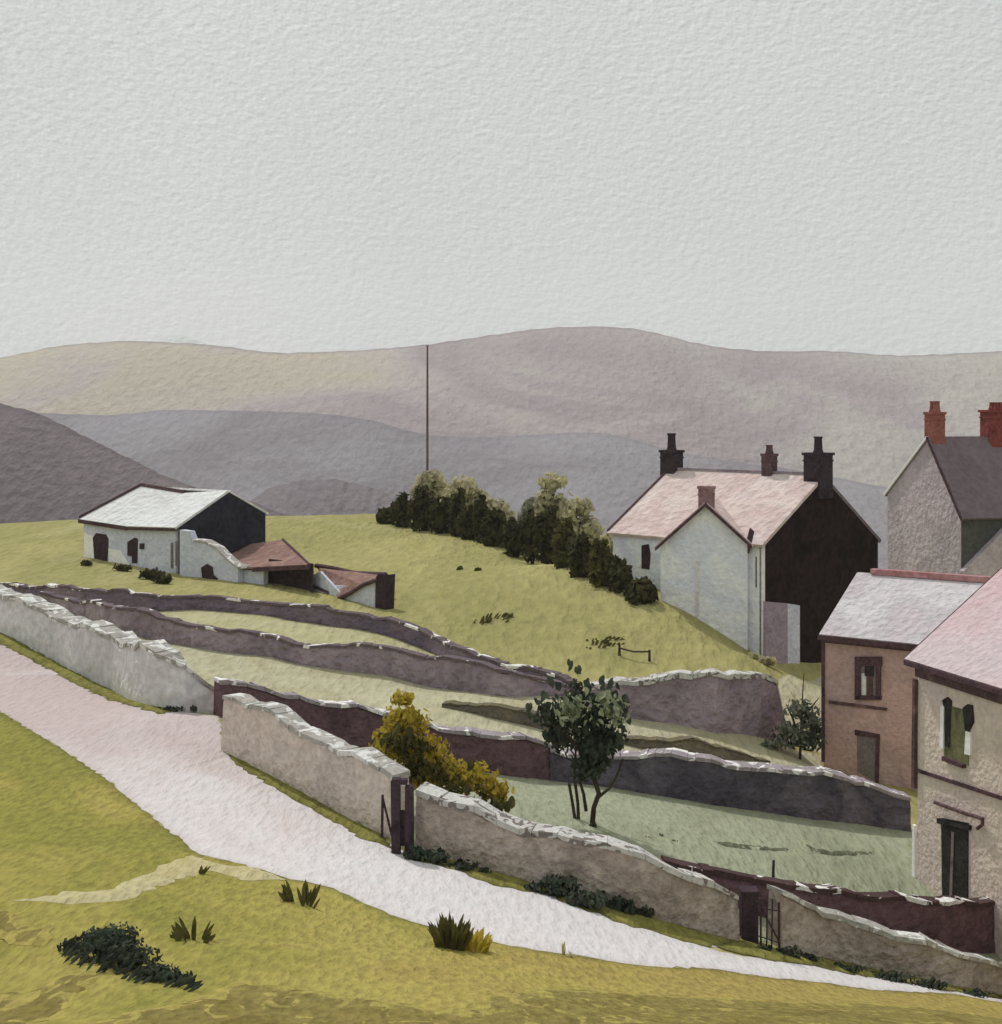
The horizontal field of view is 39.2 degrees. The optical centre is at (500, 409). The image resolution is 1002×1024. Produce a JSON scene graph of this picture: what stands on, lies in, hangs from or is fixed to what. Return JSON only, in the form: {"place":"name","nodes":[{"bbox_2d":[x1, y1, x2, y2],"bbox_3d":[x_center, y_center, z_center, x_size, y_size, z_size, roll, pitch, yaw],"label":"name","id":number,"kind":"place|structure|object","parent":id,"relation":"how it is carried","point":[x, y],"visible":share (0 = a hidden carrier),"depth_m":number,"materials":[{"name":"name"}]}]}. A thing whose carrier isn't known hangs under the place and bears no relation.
{"place":"outdoors","nodes":[
{"label":"outdoors","id":0,"kind":"place"},
{"bbox_2d":[0,910,52,946],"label":"rough ground","id":1,"kind":"structure","parent":0,"point":[15,929],"depth_m":18.79,"materials":[{"name":"yellow plant"}]},
{"bbox_2d":[0,968,105,1023],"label":"rough ground","id":2,"kind":"structure","parent":0,"point":[45,1001],"depth_m":16.10,"materials":[{"name":"yellow plant"}]},
{"bbox_2d":[0,403,285,523],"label":"hills","id":3,"kind":"structure","parent":0,"point":[51,470],"depth_m":306.40,"materials":[{"name":"grey"}]},
{"bbox_2d":[15,856,284,903],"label":"path","id":4,"kind":"structure","parent":0,"point":[166,874],"depth_m":22.45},
{"bbox_2d":[150,334,211,344],"bbox_3d":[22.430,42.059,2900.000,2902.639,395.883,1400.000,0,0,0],"label":"hills","id":5,"kind":"structure","parent":0,"point":[174,338],"depth_m":2872.26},
{"bbox_2d":[251,479,408,515],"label":"hills","id":6,"kind":"structure","parent":0,"point":[301,497],"depth_m":411.22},
{"bbox_2d":[152,610,583,700],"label":"field","id":7,"kind":"structure","parent":0,"point":[310,633],"depth_m":58.00,"materials":[{"name":"green plant"}]},
{"bbox_2d":[38,410,887,568],"bbox_3d":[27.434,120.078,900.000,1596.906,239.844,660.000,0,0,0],"label":"hills","id":8,"kind":"structure","parent":0,"point":[249,455],"depth_m":858.07,"materials":[{"name":"grey"}]},
{"bbox_2d":[138,637,824,820],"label":"pale field","id":9,"kind":"structure","parent":0,"point":[319,683],"depth_m":48.28,"materials":[{"name":"green plant"}]},
{"bbox_2d":[0,326,1001,487],"bbox_3d":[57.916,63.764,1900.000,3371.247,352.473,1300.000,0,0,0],"label":"hills","id":10,"kind":"structure","parent":0,"point":[862,414],"depth_m":1727.75,"materials":[{"name":"grey"}]},
{"bbox_2d":[0,712,1001,1023],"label":"meadow","id":11,"kind":"structure","parent":0,"point":[68,822],"depth_m":21.33,"materials":[{"name":"green plant"}]},
{"bbox_2d":[57,921,202,991],"bbox_3d":[-4.601,6.870,17.567,2.907,0.549,1.060,0,0,42],"label":"shrub","id":12,"kind":"object","parent":11,"relation":"on","point":[105,943],"visible":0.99,"depth_m":17.50,"materials":[{"name":"green plant"}]},
{"bbox_2d":[169,917,214,942],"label":"grass tuft","id":13,"kind":"object","parent":11,"relation":"on","point":[179,932],"visible":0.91,"depth_m":19.18,"materials":[{"name":"green plant"}]},
{"bbox_2d":[198,865,210,873],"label":"grass tuft","id":14,"kind":"object","parent":11,"relation":"on","point":[202,870],"visible":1,"depth_m":23.25,"materials":[{"name":"green plant"}]},
{"bbox_2d":[278,879,320,908],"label":"grass tuft","id":15,"kind":"object","parent":11,"relation":"on","point":[286,895],"visible":0.95,"depth_m":22.31,"materials":[{"name":"green plant"}]},
{"bbox_2d":[427,910,474,950],"bbox_3d":[-0.765,7.938,21.328,0.748,0.699,0.505,0,0,0],"label":"grass tuft","id":16,"kind":"object","parent":11,"relation":"on","point":[449,933],"visible":0.89,"depth_m":21.24,"materials":[{"name":"green plant"}]},
{"bbox_2d":[466,927,492,952],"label":"grass tuft","id":17,"kind":"object","parent":11,"relation":"on","point":[478,943],"visible":0.6,"depth_m":21.44,"materials":[{"name":"yellow plant"}]},
{"bbox_2d":[562,941,565,954],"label":"grass tuft","id":18,"kind":"object","parent":11,"relation":"on","point":[563,949],"visible":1,"depth_m":22.82,"materials":[{"name":"green plant"}]},
{"bbox_2d":[0,645,1001,1001],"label":"road","id":19,"kind":"structure","parent":0,"point":[190,783],"depth_m":27.56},
{"bbox_2d":[0,514,1001,1002],"bbox_3d":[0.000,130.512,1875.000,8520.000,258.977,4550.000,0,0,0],"label":"ground","id":20,"kind":"structure","parent":0,"point":[560,616],"depth_m":66.28,"materials":[{"name":"green plant"}]},
{"bbox_2d":[80,559,92,565],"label":"wall foot clump","id":21,"kind":"object","parent":20,"relation":"on","point":[84,562],"visible":1,"depth_m":78.16,"materials":[{"name":"green plant"}]},
{"bbox_2d":[0,632,177,713],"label":"verge","id":22,"kind":"structure","parent":20,"relation":"on","point":[39,658],"depth_m":41.93,"materials":[{"name":"green plant"}]},
{"bbox_2d":[0,582,213,713],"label":"stone wall","id":23,"kind":"structure","parent":20,"relation":"on","point":[130,665],"depth_m":41.48,"materials":[{"name":"grey stone"}]},
{"bbox_2d":[112,563,172,583],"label":"wall foot clump","id":24,"kind":"object","parent":20,"relation":"on","point":[156,577],"visible":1,"depth_m":73.38,"materials":[{"name":"green plant"}]},
{"bbox_2d":[78,483,268,582],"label":"barn","id":25,"kind":"structure","parent":20,"relation":"on","point":[195,532],"depth_m":78.42,"materials":[{"name":"white paint"}]},
{"bbox_2d":[93,533,108,560],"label":"door","id":26,"kind":"structure","parent":25,"relation":"in","point":[100,541],"depth_m":80.81,"materials":[{"name":"brown wood"}]},
{"bbox_2d":[127,538,137,562],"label":"door","id":27,"kind":"structure","parent":25,"relation":"in","point":[132,545],"depth_m":78.66,"materials":[{"name":"brown wood"}]},
{"bbox_2d":[139,543,144,548],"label":"window","id":28,"kind":"structure","parent":25,"relation":"in","point":[141,545],"depth_m":78.14,"materials":[{"name":"black glass"}]},
{"bbox_2d":[158,705,196,711],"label":"wall foot clump","id":29,"kind":"object","parent":20,"relation":"on","point":[193,708],"visible":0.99,"depth_m":37.10,"materials":[{"name":"green plant"}]},
{"bbox_2d":[231,539,313,592],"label":"open shed","id":30,"kind":"structure","parent":20,"relation":"on","point":[284,562],"depth_m":72.80,"materials":[{"name":"red tile"}]},
{"bbox_2d":[1,582,576,690],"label":"stone wall","id":31,"kind":"structure","parent":20,"relation":"on","point":[423,638],"depth_m":59.90,"materials":[{"name":"stone"}]},
{"bbox_2d":[39,591,568,696],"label":"stone wall","id":32,"kind":"structure","parent":20,"relation":"on","point":[453,672],"depth_m":51.51,"materials":[{"name":"grey stone"}]},
{"bbox_2d":[221,693,409,839],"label":"stone wall","id":33,"kind":"structure","parent":20,"relation":"on","point":[286,744],"depth_m":31.31,"materials":[{"name":"beige stone"}]},
{"bbox_2d":[306,563,394,609],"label":"shed","id":34,"kind":"structure","parent":20,"relation":"on","point":[374,589],"depth_m":68.16,"materials":[{"name":"red tile"}]},
{"bbox_2d":[213,677,551,779],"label":"stone wall","id":35,"kind":"structure","parent":20,"relation":"on","point":[510,754],"depth_m":39.33,"materials":[{"name":"brown stone"}]},
{"bbox_2d":[376,507,394,523],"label":"hedge shrub","id":36,"kind":"object","parent":20,"relation":"on","point":[383,515],"visible":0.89,"depth_m":97.01,"materials":[{"name":"green plant"}]},
{"bbox_2d":[388,491,412,527],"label":"hedge shrub","id":37,"kind":"object","parent":20,"relation":"on","point":[399,511],"visible":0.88,"depth_m":95.20,"materials":[{"name":"green plant"}]},
{"bbox_2d":[391,777,413,854],"bbox_3d":[-1.959,8.209,28.046,0.444,1.718,0.240,0,0,0],"label":"gatepost","id":38,"kind":"object","parent":20,"relation":"on","point":[402,827],"visible":0.82,"depth_m":27.93,"materials":[{"name":"brown wood"}]},
{"bbox_2d":[381,781,391,836],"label":"gate","id":39,"kind":"structure","parent":38,"relation":"attached to","point":[383,806],"depth_m":28.76,"materials":[{"name":"brown wood"}]},
{"bbox_2d":[406,484,436,531],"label":"hedge shrub","id":40,"kind":"object","parent":20,"relation":"on","point":[418,507],"visible":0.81,"depth_m":92.83,"materials":[{"name":"green plant"}]},
{"bbox_2d":[426,345,428,472],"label":"telegraph pole","id":41,"kind":"object","parent":20,"relation":"on","point":[427,437],"visible":0.84,"depth_m":100.94,"materials":[{"name":"brown wood"}]},
{"bbox_2d":[409,468,451,499],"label":"olive tree","id":42,"kind":"object","parent":20,"relation":"on","point":[435,483],"visible":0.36,"depth_m":95.92,"materials":[{"name":"green plant"}]},
{"bbox_2d":[426,495,450,533],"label":"hedge shrub","id":43,"kind":"object","parent":20,"relation":"on","point":[437,514],"visible":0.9,"depth_m":90.70,"materials":[{"name":"green plant"}]},
{"bbox_2d":[403,845,491,873],"bbox_3d":[-1.344,8.841,27.896,1.311,0.589,2.187,0,0,-38],"label":"wall foot clump","id":44,"kind":"object","parent":20,"relation":"on","point":[419,853],"visible":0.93,"depth_m":27.52,"materials":[{"name":"green plant"}]},
{"bbox_2d":[447,486,466,536],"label":"hedge shrub","id":45,"kind":"object","parent":20,"relation":"on","point":[456,505],"visible":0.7,"depth_m":88.97,"materials":[{"name":"green plant"}]},
{"bbox_2d":[440,475,489,509],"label":"olive tree","id":46,"kind":"object","parent":20,"relation":"on","point":[472,493],"visible":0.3,"depth_m":92.04,"materials":[{"name":"green plant"}]},
{"bbox_2d":[456,504,474,539],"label":"hedge shrub","id":47,"kind":"object","parent":20,"relation":"on","point":[464,522],"visible":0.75,"depth_m":86.91,"materials":[{"name":"green plant"}]},
{"bbox_2d":[419,858,533,891],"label":"verge","id":48,"kind":"structure","parent":20,"relation":"on","point":[501,880],"depth_m":27.21,"materials":[{"name":"green plant"}]},
{"bbox_2d":[471,494,488,541],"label":"hedge shrub","id":49,"kind":"object","parent":20,"relation":"on","point":[480,510],"visible":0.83,"depth_m":85.54,"materials":[{"name":"green plant"}]},
{"bbox_2d":[473,612,512,624],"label":"rushes","id":50,"kind":"object","parent":20,"relation":"on","point":[488,620],"visible":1,"depth_m":62.23,"materials":[{"name":"green plant"}]},
{"bbox_2d":[480,507,508,546],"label":"hedge shrub","id":51,"kind":"object","parent":20,"relation":"on","point":[494,522],"visible":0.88,"depth_m":83.87,"materials":[{"name":"green plant"}]},
{"bbox_2d":[486,496,516,520],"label":"olive tree","id":52,"kind":"object","parent":20,"relation":"on","point":[502,505],"visible":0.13,"depth_m":88.40,"materials":[{"name":"green plant"}]},
{"bbox_2d":[500,517,524,557],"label":"hedge shrub","id":53,"kind":"object","parent":20,"relation":"on","point":[510,543],"visible":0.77,"depth_m":80.45,"materials":[{"name":"green plant"}]},
{"bbox_2d":[517,497,538,525],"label":"olive tree","id":54,"kind":"object","parent":20,"relation":"on","point":[527,507],"visible":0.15,"depth_m":82.22,"materials":[{"name":"green plant"}]},
{"bbox_2d":[518,511,540,563],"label":"hedge shrub","id":55,"kind":"object","parent":20,"relation":"on","point":[528,544],"visible":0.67,"depth_m":77.70,"materials":[{"name":"green plant"}]},
{"bbox_2d":[532,504,560,563],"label":"hedge shrub","id":56,"kind":"object","parent":20,"relation":"on","point":[545,524],"visible":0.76,"depth_m":75.16,"materials":[{"name":"green plant"}]},
{"bbox_2d":[533,472,573,518],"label":"olive tree","id":57,"kind":"object","parent":20,"relation":"on","point":[551,484],"visible":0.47,"depth_m":79.17,"materials":[{"name":"green plant"}]},
{"bbox_2d":[550,516,576,568],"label":"hedge shrub","id":58,"kind":"object","parent":20,"relation":"on","point":[562,537],"visible":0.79,"depth_m":68.62,"materials":[{"name":"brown plant"}]},
{"bbox_2d":[415,782,739,939],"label":"stone wall","id":59,"kind":"structure","parent":20,"relation":"on","point":[456,826],"depth_m":27.71,"materials":[{"name":"grey stone"}]},
{"bbox_2d":[566,531,591,577],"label":"hedge shrub","id":60,"kind":"object","parent":20,"relation":"on","point":[578,559],"visible":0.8,"depth_m":65.71,"materials":[{"name":"green plant"}]},
{"bbox_2d":[560,496,603,540],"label":"olive tree","id":61,"kind":"object","parent":20,"relation":"on","point":[582,510],"visible":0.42,"depth_m":75.16,"materials":[{"name":"green plant"}]},
{"bbox_2d":[521,873,654,916],"bbox_3d":[1.665,9.396,26.945,2.622,0.940,0.935,0,0,0],"label":"wall foot clump","id":62,"kind":"object","parent":20,"relation":"on","point":[559,886],"visible":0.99,"depth_m":26.96,"materials":[{"name":"green plant"}]},
{"bbox_2d":[585,538,613,587],"bbox_3d":[4.585,7.114,64.186,1.488,2.505,1.760,0,0,0],"label":"hedge shrub","id":63,"kind":"object","parent":20,"relation":"on","point":[600,557],"visible":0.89,"depth_m":63.95,"materials":[{"name":"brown plant"}]},
{"bbox_2d":[586,636,624,648],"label":"rushes","id":64,"kind":"object","parent":20,"relation":"on","point":[606,641],"visible":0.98,"depth_m":58.06,"materials":[{"name":"green plant"}]},
{"bbox_2d":[441,700,770,762],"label":"stone wall","id":65,"kind":"structure","parent":20,"relation":"on","point":[518,715],"depth_m":45.59,"materials":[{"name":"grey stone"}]},
{"bbox_2d":[600,532,612,553],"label":"olive tree","id":66,"kind":"object","parent":20,"relation":"on","point":[609,538],"visible":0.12,"depth_m":71.99,"materials":[{"name":"green plant"}]},
{"bbox_2d":[218,718,1001,961],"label":"garden","id":67,"kind":"object","parent":20,"relation":"on","point":[695,829],"visible":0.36,"depth_m":36.22,"materials":[{"name":"green plant"}]},
{"bbox_2d":[229,754,390,848],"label":"verge","id":68,"kind":"structure","parent":67,"relation":"on","point":[360,831],"depth_m":30.60,"materials":[{"name":"green plant"}]},
{"bbox_2d":[368,688,514,812],"bbox_3d":[-1.333,7.768,31.274,3.305,3.027,1.667,0,0,0],"label":"golden bush","id":69,"kind":"object","parent":67,"relation":"on","point":[421,759],"visible":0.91,"depth_m":31.20,"materials":[{"name":"yellow plant"}]},
{"bbox_2d":[525,659,631,822],"bbox_3d":[1.841,8.016,33.498,2.532,4.141,1.675,0,0,0],"label":"garden tree","id":70,"kind":"object","parent":67,"relation":"on","point":[593,747],"visible":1,"depth_m":33.58,"materials":[{"name":"green plant"}]},
{"bbox_2d":[772,860,774,877],"bbox_3d":[6.417,10.899,33.163,0.079,0.554,0.061,0,0,17],"label":"garden stake","id":71,"kind":"object","parent":67,"relation":"on","point":[773,868],"visible":0.65,"depth_m":33.15,"materials":[{"name":"brown wood"}]},
{"bbox_2d":[605,554,633,593],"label":"hedge shrub","id":72,"kind":"object","parent":20,"relation":"on","point":[619,575],"visible":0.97,"depth_m":62.95,"materials":[{"name":"green plant"}]},
{"bbox_2d":[618,644,650,661],"bbox_3d":[5.359,9.844,56.655,1.399,0.687,0.185,0,0,25],"label":"broken fence","id":73,"kind":"object","parent":20,"relation":"on","point":[648,652],"visible":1,"depth_m":56.56,"materials":[{"name":"brown wood"}]},
{"bbox_2d":[542,887,734,946],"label":"verge","id":74,"kind":"structure","parent":20,"relation":"on","point":[682,933],"depth_m":26.75,"materials":[{"name":"green plant"}]},
{"bbox_2d":[622,576,658,605],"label":"hedge shrub","id":75,"kind":"object","parent":20,"relation":"on","point":[643,590],"visible":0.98,"depth_m":61.30,"materials":[{"name":"green plant"}]},
{"bbox_2d":[584,668,785,739],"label":"stone wall","id":76,"kind":"structure","parent":20,"relation":"on","point":[713,700],"depth_m":48.79,"materials":[{"name":"grey stone"}]},
{"bbox_2d":[549,743,910,831],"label":"stone wall","id":77,"kind":"structure","parent":20,"relation":"on","point":[817,793],"depth_m":40.04,"materials":[{"name":"grey stone"}]},
{"bbox_2d":[607,433,880,663],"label":"white house","id":78,"kind":"structure","parent":20,"relation":"on","point":[768,559],"depth_m":62.91,"materials":[{"name":"white paint"}]},
{"bbox_2d":[641,544,650,569],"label":"window","id":79,"kind":"structure","parent":78,"relation":"in","point":[645,550],"depth_m":65.58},
{"bbox_2d":[755,557,756,587],"bbox_3d":[11.096,7.101,61.435,0.100,1.367,0.286,0,0,-40],"label":"window","id":80,"kind":"structure","parent":78,"relation":"in","point":[755,557],"depth_m":61.33,"materials":[{"name":"grey"}]},
{"bbox_2d":[738,886,758,943],"bbox_3d":[5.001,10.289,28.404,0.363,1.222,0.363,0,0,0],"label":"gatepost","id":81,"kind":"object","parent":20,"relation":"on","point":[748,913],"visible":0.82,"depth_m":28.24,"materials":[{"name":"brown wood"}]},
{"bbox_2d":[757,898,780,951],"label":"gate","id":82,"kind":"structure","parent":81,"relation":"attached to","point":[770,924],"depth_m":27.81,"materials":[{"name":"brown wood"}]},
{"bbox_2d":[748,650,777,665],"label":"wall foot clump","id":83,"kind":"object","parent":20,"relation":"on","point":[768,660],"visible":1,"depth_m":56.82,"materials":[{"name":"beige plant"}]},
{"bbox_2d":[756,944,823,961],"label":"wall foot clump","id":84,"kind":"object","parent":20,"relation":"on","point":[789,951],"visible":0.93,"depth_m":27.79,"materials":[{"name":"green plant"}]},
{"bbox_2d":[759,673,827,759],"bbox_3d":[9.810,10.503,48.003,2.604,3.015,1.237,0,0,0],"label":"bush","id":85,"kind":"object","parent":20,"relation":"on","point":[796,736],"visible":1,"depth_m":47.82,"materials":[{"name":"green plant"}]},
{"bbox_2d":[661,855,995,953],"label":"stone wall","id":86,"kind":"structure","parent":20,"relation":"on","point":[962,924],"depth_m":31.72,"materials":[{"name":"brown stone"}]},
{"bbox_2d":[717,940,1001,998],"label":"verge","id":87,"kind":"structure","parent":20,"relation":"on","point":[743,947],"depth_m":27.80,"materials":[{"name":"green plant"}]},
{"bbox_2d":[767,884,1001,994],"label":"stone wall","id":88,"kind":"structure","parent":20,"relation":"on","point":[818,931],"depth_m":29.26,"materials":[{"name":"grey stone"}]},
{"bbox_2d":[818,568,990,789],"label":"brick house","id":89,"kind":"structure","parent":20,"relation":"on","point":[879,626],"depth_m":48.34,"materials":[{"name":"brick"}]},
{"bbox_2d":[855,730,879,782],"bbox_3d":[12.518,11.847,48.042,0.866,1.717,0.120,0,0,36],"label":"door","id":90,"kind":"structure","parent":89,"relation":"in","point":[868,743],"depth_m":48.00,"materials":[{"name":"wood"}]},
{"bbox_2d":[855,657,881,699],"bbox_3d":[12.548,9.170,48.007,0.956,1.572,0.140,0,0,36],"label":"window","id":91,"kind":"structure","parent":89,"relation":"in","point":[867,669],"depth_m":47.98,"materials":[{"name":"brown wood"}]},
{"bbox_2d":[834,961,996,997],"bbox_3d":[8.299,11.557,28.399,3.510,0.808,0.695,0,0,-3],"label":"wall foot clump","id":92,"kind":"object","parent":20,"relation":"on","point":[894,976],"visible":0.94,"depth_m":28.39,"materials":[{"name":"green plant"}]},
{"bbox_2d":[883,401,1001,575],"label":"stone house","id":93,"kind":"structure","parent":20,"relation":"on","point":[943,492],"depth_m":68.14,"materials":[{"name":"stone"}]},
{"bbox_2d":[903,567,1001,958],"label":"tan house","id":94,"kind":"structure","parent":20,"relation":"on","point":[954,659],"depth_m":34.46,"materials":[{"name":"stone"}]},
{"bbox_2d":[937,818,971,897],"bbox_3d":[11.107,11.217,34.423,0.130,2.507,1.353,0,0,-16],"label":"door","id":95,"kind":"structure","parent":94,"relation":"in","point":[954,834],"depth_m":34.37,"materials":[{"name":"black wood"}]},
{"bbox_2d":[939,697,974,767],"bbox_3d":[11.113,7.885,34.329,0.170,1.590,1.373,0,0,-16],"label":"window","id":96,"kind":"structure","parent":94,"relation":"in","point":[955,738],"depth_m":34.35,"materials":[{"name":"green glass"}]},
{"bbox_2d":[0,0,1001,357],"label":"sky","id":97,"kind":"structure","parent":0,"point":[279,176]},
{"bbox_2d":[92,981,1001,1023],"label":"rough ground","id":98,"kind":"structure","parent":0,"point":[241,1003],"depth_m":16.87,"materials":[{"name":"yellow plant"}]},
{"bbox_2d":[712,841,787,850],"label":"rough grass","id":99,"kind":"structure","parent":0,"point":[742,846],"depth_m":35.32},
{"bbox_2d":[774,675,820,752],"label":"pale field","id":100,"kind":"structure","parent":0,"point":[790,686],"depth_m":54.87,"materials":[{"name":"green plant"}]},
{"bbox_2d":[806,844,873,855],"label":"rough grass","id":101,"kind":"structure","parent":0,"point":[832,852],"depth_m":36.94,"materials":[{"name":"green plant"}]}
]}

